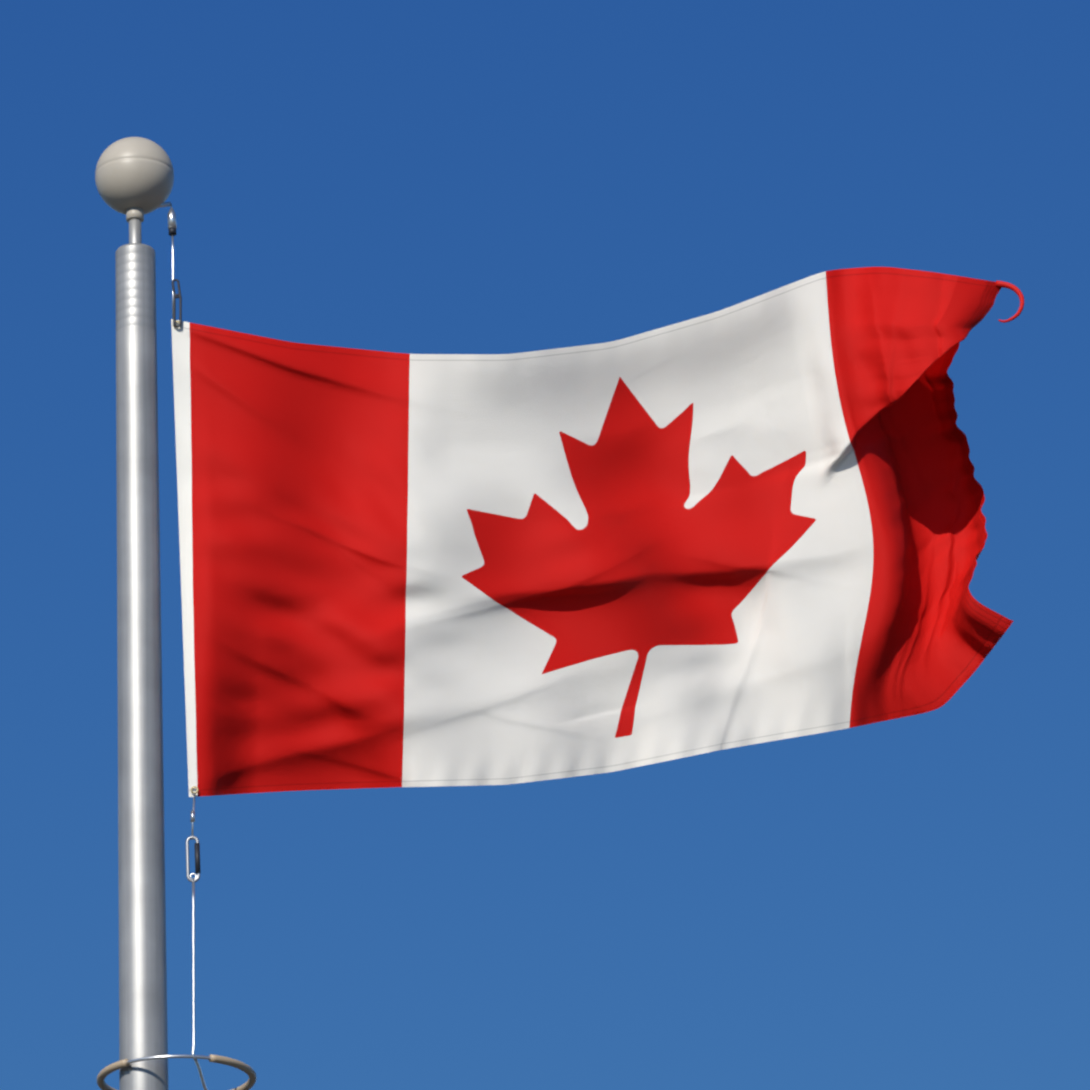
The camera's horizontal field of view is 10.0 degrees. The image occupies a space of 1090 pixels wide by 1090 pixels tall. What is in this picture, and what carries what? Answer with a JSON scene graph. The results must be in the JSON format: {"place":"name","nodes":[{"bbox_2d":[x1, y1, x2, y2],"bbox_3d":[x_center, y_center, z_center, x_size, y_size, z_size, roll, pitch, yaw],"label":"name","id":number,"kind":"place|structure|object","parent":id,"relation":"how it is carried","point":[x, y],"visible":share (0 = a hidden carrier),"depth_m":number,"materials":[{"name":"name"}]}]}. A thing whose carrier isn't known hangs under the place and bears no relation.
{"place":"outdoors","nodes":[
{"label":"outdoors","id":0,"kind":"place"},
{"bbox_2d":[115,218,168,1089],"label":"flag pole","id":1,"kind":"object","parent":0,"point":[143,1028],"visible":1,"depth_m":10.84,"materials":[{"name":"metal"}]},
{"bbox_2d":[95,137,173,222],"bbox_3d":[-0.740,-0.657,11.231,0.142,0.160,0.142,-1,-22,-2],"label":"ball finial","id":2,"kind":"object","parent":1,"relation":"attached to","point":[134,177],"visible":1,"depth_m":11.19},
{"bbox_2d":[97,202,256,1089],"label":"halyard","id":3,"kind":"object","parent":1,"relation":"hanging from","point":[248,1070],"visible":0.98,"depth_m":10.68,"materials":[{"name":"silver metal"}]},
{"bbox_2d":[171,267,1012,796],"bbox_3d":[0.103,-0.037,11.190,1.565,1.125,0.291,5,-23,-18],"label":"canadian flag","id":4,"kind":"object","parent":3,"relation":"attached to","point":[755,519],"visible":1,"depth_m":11.22,"materials":[{"name":"fabric"}]},
{"bbox_2d":[996,281,1023,322],"bbox_3d":[0.857,-0.450,11.473,0.052,0.092,0.021,-8,-23,13],"label":"thread","id":5,"kind":"object","parent":4,"relation":"attached to","point":[1014,288],"visible":1,"depth_m":11.47},
{"bbox_2d":[0,0,1089,1089],"label":"sky","id":6,"kind":"structure","parent":0,"point":[903,903],"materials":[{"name":"blue"}]}
]}

